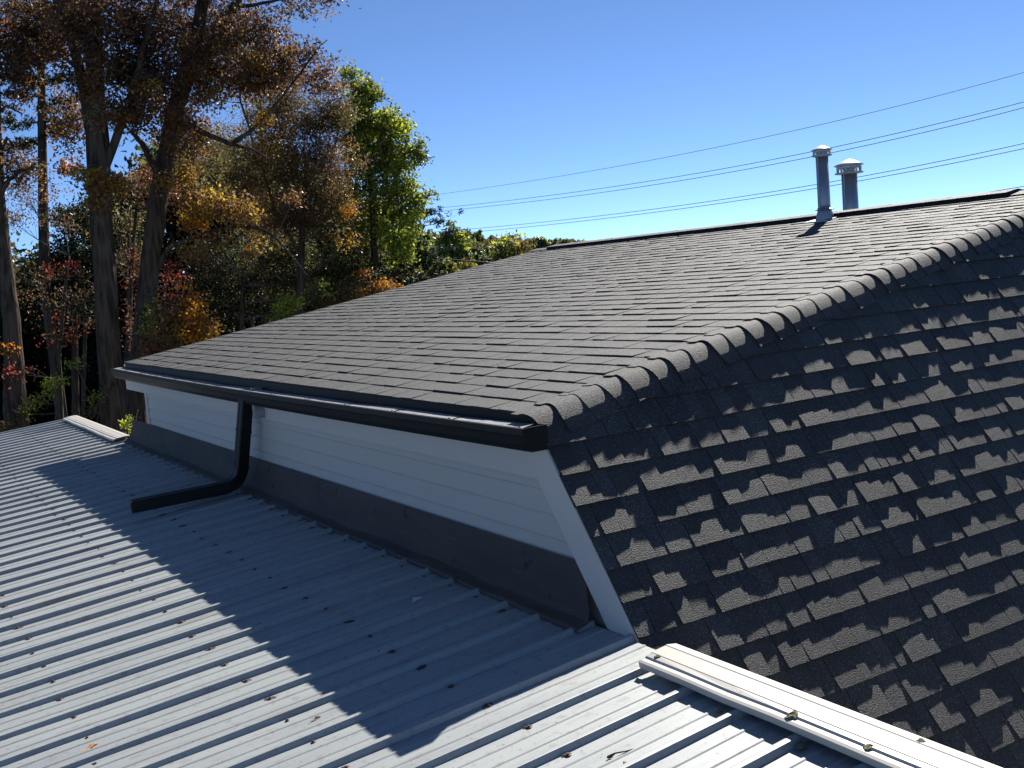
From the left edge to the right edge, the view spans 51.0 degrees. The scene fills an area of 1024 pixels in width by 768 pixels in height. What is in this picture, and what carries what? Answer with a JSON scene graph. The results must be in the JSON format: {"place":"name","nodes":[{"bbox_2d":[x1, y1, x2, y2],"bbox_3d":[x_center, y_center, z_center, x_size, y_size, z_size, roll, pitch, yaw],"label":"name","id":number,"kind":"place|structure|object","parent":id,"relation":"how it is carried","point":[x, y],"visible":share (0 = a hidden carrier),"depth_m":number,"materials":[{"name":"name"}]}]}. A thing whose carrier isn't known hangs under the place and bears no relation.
{"place":"outdoors","nodes":[
{"label":"outdoors","id":0,"kind":"place"},
{"bbox_2d":[412,597,421,602],"bbox_3d":[-0.405,0.905,4.521,0.022,0.015,0.062,1,8,43],"label":"paper scrap","id":1,"kind":"object","parent":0,"point":[415,599],"visible":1,"depth_m":4.52,"materials":[{"name":"white paper"}]},
{"bbox_2d":[378,251,489,262],"bbox_3d":[-0.439,-4.023,33.875,8.856,1.244,0.063,-4,6,4],"label":"power line","id":2,"kind":"object","parent":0,"point":[459,260],"visible":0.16,"depth_m":33.93,"materials":[{"name":"rubber"}]},
{"bbox_2d":[0,0,1023,280],"label":"sky","id":3,"kind":"structure","parent":0,"point":[502,92],"materials":[{"name":"blue"}]},
{"bbox_2d":[110,146,1023,767],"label":"house","id":4,"kind":"structure","parent":0,"point":[786,452],"depth_m":4.89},
{"bbox_2d":[416,148,1023,236],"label":"power line","id":5,"kind":"object","parent":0,"point":[757,197],"visible":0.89,"depth_m":61.37,"materials":[{"name":"metal"}]},
{"bbox_2d":[422,72,1023,196],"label":"power line","id":6,"kind":"object","parent":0,"point":[768,136],"visible":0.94,"depth_m":62.05,"materials":[{"name":"metal"}]},
{"bbox_2d":[424,143,1023,232],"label":"power line","id":7,"kind":"object","parent":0,"point":[766,192],"visible":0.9,"depth_m":60.29,"materials":[{"name":"metal"}]},
{"bbox_2d":[432,101,1023,208],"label":"power line","id":8,"kind":"object","parent":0,"point":[771,159],"visible":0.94,"depth_m":59.66,"materials":[{"name":"metal"}]},
{"bbox_2d":[445,107,1023,210],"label":"power line","id":9,"kind":"object","parent":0,"point":[771,164],"visible":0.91,"depth_m":59.74,"materials":[{"name":"metal"}]},
{"label":"ground","id":10,"kind":"structure","parent":0,"visible":0},
{"bbox_2d":[0,0,50,429],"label":"oak tree","id":11,"kind":"object","parent":10,"relation":"on","point":[13,369],"visible":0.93,"depth_m":19.36,"materials":[{"name":"brown plant"}]},
{"bbox_2d":[2,206,48,430],"bbox_3d":[-11.195,-0.510,24.473,1.367,7.170,1.315,0,7,36],"label":"young tree","id":12,"kind":"object","parent":10,"relation":"on","point":[3,403],"visible":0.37,"depth_m":24.28,"materials":[{"name":"brown plant"}]},
{"bbox_2d":[0,372,70,431],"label":"weedy shrub","id":13,"kind":"object","parent":10,"relation":"on","point":[52,382],"visible":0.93,"depth_m":19.19,"materials":[{"name":"green plant"}]},
{"bbox_2d":[0,0,83,420],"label":"pine tree","id":14,"kind":"object","parent":10,"relation":"on","point":[43,237],"visible":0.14,"depth_m":25.54,"materials":[{"name":"brown plant"}]},
{"bbox_2d":[3,173,94,419],"bbox_3d":[-9.564,-0.748,22.523,2.291,7.783,3.093,-8,7,-31],"label":"maple tree","id":15,"kind":"object","parent":10,"relation":"on","point":[61,339],"visible":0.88,"depth_m":22.28,"materials":[{"name":"brown plant"}]},
{"bbox_2d":[0,197,146,415],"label":"evergreen tree","id":16,"kind":"object","parent":10,"relation":"on","point":[74,249],"visible":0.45,"depth_m":26.76,"materials":[{"name":"green plant"}]},
{"bbox_2d":[61,354,113,422],"bbox_3d":[-7.591,1.386,19.463,0.920,3.863,0.664,-2,7,25],"label":"weedy shrub","id":17,"kind":"object","parent":10,"relation":"on","point":[96,410],"visible":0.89,"depth_m":19.31,"materials":[{"name":"green plant"}]},
{"bbox_2d":[70,220,119,418],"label":"young tree","id":18,"kind":"object","parent":10,"relation":"on","point":[83,386],"visible":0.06,"depth_m":29.40,"materials":[{"name":"brown plant"}]},
{"bbox_2d":[0,0,195,434],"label":"oak tree","id":19,"kind":"object","parent":10,"relation":"on","point":[87,26],"visible":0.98,"depth_m":19.78,"materials":[{"name":"brown plant"}]},
{"bbox_2d":[118,410,137,434],"bbox_3d":[-4.824,1.993,14.045,0.275,3.332,0.322,-8,7,-31],"label":"weedy shrub","id":20,"kind":"object","parent":10,"relation":"on","point":[126,424],"visible":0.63,"depth_m":13.89,"materials":[{"name":"green plant"}]},
{"bbox_2d":[113,203,145,345],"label":"young tree","id":21,"kind":"object","parent":10,"relation":"on","point":[129,227],"visible":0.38,"depth_m":24.94,"materials":[{"name":"brown plant"}]},
{"bbox_2d":[114,158,208,389],"bbox_3d":[-7.737,-1.003,23.422,2.238,7.810,3.464,-8,7,-31],"label":"maple tree","id":22,"kind":"object","parent":10,"relation":"on","point":[133,255],"visible":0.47,"depth_m":23.14,"materials":[{"name":"brown plant"}]},
{"bbox_2d":[144,285,197,356],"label":"maple sapling","id":23,"kind":"object","parent":10,"relation":"on","point":[168,300],"visible":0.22,"depth_m":20.29,"materials":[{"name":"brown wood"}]},
{"bbox_2d":[131,279,225,357],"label":"oak sapling","id":24,"kind":"object","parent":10,"relation":"on","point":[194,328],"visible":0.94,"depth_m":19.49,"materials":[{"name":"orange plant"}]},
{"bbox_2d":[0,126,431,432],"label":"woodland","id":25,"kind":"object","parent":10,"relation":"on","point":[35,355],"visible":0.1,"depth_m":36.02,"materials":[{"name":"brown plant"}]},
{"bbox_2d":[188,25,297,324],"bbox_3d":[-8.623,-4.934,34.930,4.342,13.384,3.063,-6,6,-17],"label":"tree","id":26,"kind":"object","parent":10,"relation":"on","point":[261,318],"visible":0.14,"depth_m":34.47,"materials":[{"name":"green plant"}]},
{"bbox_2d":[126,0,360,433],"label":"oak tree","id":27,"kind":"object","parent":10,"relation":"on","point":[223,38],"visible":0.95,"depth_m":21.10,"materials":[{"name":"brown plant"}]},
{"bbox_2d":[230,214,271,327],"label":"young tree","id":28,"kind":"object","parent":10,"relation":"on","point":[252,320],"visible":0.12,"depth_m":28.78,"materials":[{"name":"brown plant"}]},
{"bbox_2d":[177,60,377,314],"bbox_3d":[-5.237,-2.367,24.506,4.741,9.888,2.789,-3,6,13],"label":"beech tree","id":29,"kind":"object","parent":10,"relation":"on","point":[330,120],"visible":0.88,"depth_m":24.13,"materials":[{"name":"brown plant"}]},
{"bbox_2d":[176,228,403,332],"bbox_3d":[-5.514,-0.839,26.294,5.843,6.533,3.183,-1,7,29],"label":"cedar tree","id":30,"kind":"object","parent":10,"relation":"on","point":[338,272],"visible":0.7,"depth_m":25.90,"materials":[{"name":"green plant"}]},
{"bbox_2d":[264,278,335,322],"bbox_3d":[-4.459,0.148,23.428,1.741,4.998,1.147,-8,7,-31],"label":"green bush","id":31,"kind":"object","parent":10,"relation":"on","point":[285,308],"visible":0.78,"depth_m":23.00,"materials":[{"name":"green plant"}]},
{"bbox_2d":[346,260,403,297],"bbox_3d":[-2.869,-0.251,24.574,1.250,5.298,1.122,-3,6,14],"label":"orange bush","id":32,"kind":"object","parent":10,"relation":"on","point":[384,285],"visible":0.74,"depth_m":24.19,"materials":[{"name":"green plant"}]},
{"bbox_2d":[326,56,439,292],"bbox_3d":[-3.206,-3.001,26.772,3.024,10.357,2.712,-4,6,9],"label":"gum tree","id":33,"kind":"object","parent":10,"relation":"on","point":[397,193],"visible":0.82,"depth_m":26.57,"materials":[{"name":"green plant"}]},
{"bbox_2d":[346,206,471,295],"bbox_3d":[-3.215,-2.058,32.137,3.882,7.376,2.912,-1,7,31],"label":"hemlock tree","id":34,"kind":"object","parent":10,"relation":"on","point":[425,265],"visible":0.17,"depth_m":31.91,"materials":[{"name":"green plant"}]},
{"bbox_2d":[412,229,433,250],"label":"broad tree","id":35,"kind":"object","parent":10,"relation":"on","point":[427,237],"visible":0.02,"depth_m":129.14,"materials":[{"name":"green plant"}]},
{"bbox_2d":[454,257,479,270],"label":"maple tree","id":36,"kind":"object","parent":10,"relation":"on","point":[462,265],"visible":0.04,"depth_m":79.81,"materials":[{"name":"green plant"}]},
{"bbox_2d":[466,237,488,266],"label":"broad tree","id":37,"kind":"object","parent":10,"relation":"on","point":[481,254],"visible":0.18,"depth_m":128.77,"materials":[{"name":"green plant"}]},
{"bbox_2d":[0,415,1001,767],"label":"annex","id":38,"kind":"object","parent":10,"relation":"on","point":[236,629],"visible":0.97,"depth_m":3.97,"materials":[{"name":"white corrugated metal roofing"}]},
{"bbox_2d":[81,743,96,751],"bbox_3d":[-1.407,1.211,3.575,0.021,0.010,0.070,-1,12,33],"label":"fallen leaf","id":39,"kind":"object","parent":38,"relation":"on","point":[91,745],"visible":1,"depth_m":3.58,"materials":[{"name":"orange plant"}]},
{"bbox_2d":[607,748,633,758],"bbox_3d":[0.303,1.030,2.993,0.089,0.010,0.015,-7,6,-20],"label":"twig","id":40,"kind":"object","parent":38,"relation":"on","point":[611,755],"visible":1,"depth_m":2.99,"materials":[{"name":"wood"}]},
{"bbox_2d":[784,710,798,719],"bbox_3d":[0.776,0.911,2.965,0.053,0.013,0.044,-8,7,-31],"label":"lichen clump","id":41,"kind":"object","parent":38,"relation":"on","point":[793,715],"visible":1,"depth_m":2.95,"materials":[{"name":"green plant"}]},
{"bbox_2d":[794,742,806,748],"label":"lichen clump","id":42,"kind":"object","parent":38,"relation":"on","point":[800,745],"visible":1,"depth_m":2.87,"materials":[{"name":"green plant"}]},
{"bbox_2d":[863,742,873,750],"bbox_3d":[0.915,0.925,2.743,0.042,0.010,0.036,-8,7,-31],"label":"lichen clump","id":43,"kind":"object","parent":38,"relation":"on","point":[868,746],"visible":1,"depth_m":2.74,"materials":[{"name":"green plant"}]},
{"bbox_2d":[916,738,925,742],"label":"lichen clump","id":44,"kind":"object","parent":38,"relation":"on","point":[921,740],"visible":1,"depth_m":2.72,"materials":[{"name":"plant"}]},
{"bbox_2d":[484,229,537,263],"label":"maple tree","id":45,"kind":"object","parent":10,"relation":"on","point":[507,247],"visible":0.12,"depth_m":94.02,"materials":[{"name":"green plant"}]},
{"bbox_3d":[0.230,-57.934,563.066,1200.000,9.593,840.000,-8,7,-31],"label":"hills","id":46,"kind":"structure","parent":0,"visible":0},
{"bbox_2d":[414,240,446,279],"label":"broad tree","id":47,"kind":"object","parent":46,"relation":"on","point":[431,248],"visible":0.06,"depth_m":89.07,"materials":[{"name":"green plant"}]},
{"bbox_2d":[420,257,460,278],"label":"broad tree","id":48,"kind":"object","parent":46,"relation":"on","point":[450,266],"visible":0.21,"depth_m":69.30,"materials":[{"name":"green plant"}]},
{"bbox_2d":[430,219,477,265],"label":"broad tree","id":49,"kind":"object","parent":46,"relation":"on","point":[449,237],"visible":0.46,"depth_m":118.68,"materials":[{"name":"green plant"}]},
{"bbox_2d":[471,229,485,242],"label":"broad tree","id":50,"kind":"object","parent":46,"relation":"on","point":[477,236],"visible":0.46,"depth_m":214.27,"materials":[{"name":"green plant"}]},
{"bbox_2d":[481,238,496,261],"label":"broad tree","id":51,"kind":"object","parent":46,"relation":"on","point":[487,249],"visible":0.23,"depth_m":139.07,"materials":[{"name":"green plant"}]},
{"bbox_2d":[525,236,536,251],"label":"broad tree","id":52,"kind":"object","parent":46,"relation":"on","point":[533,239],"visible":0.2,"depth_m":330.37,"materials":[{"name":"green plant"}]},
{"bbox_2d":[534,236,549,247],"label":"broad tree","id":53,"kind":"object","parent":46,"relation":"on","point":[542,241],"visible":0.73,"depth_m":309.00,"materials":[{"name":"green plant"}]},
{"bbox_2d":[551,237,560,244],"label":"broad tree","id":54,"kind":"object","parent":46,"relation":"on","point":[555,240],"visible":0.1,"depth_m":336.49,"materials":[{"name":"green plant"}]},
{"bbox_2d":[557,239,568,243],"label":"broad tree","id":55,"kind":"object","parent":46,"relation":"on","point":[562,241],"visible":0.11,"depth_m":332.79,"materials":[{"name":"green plant"}]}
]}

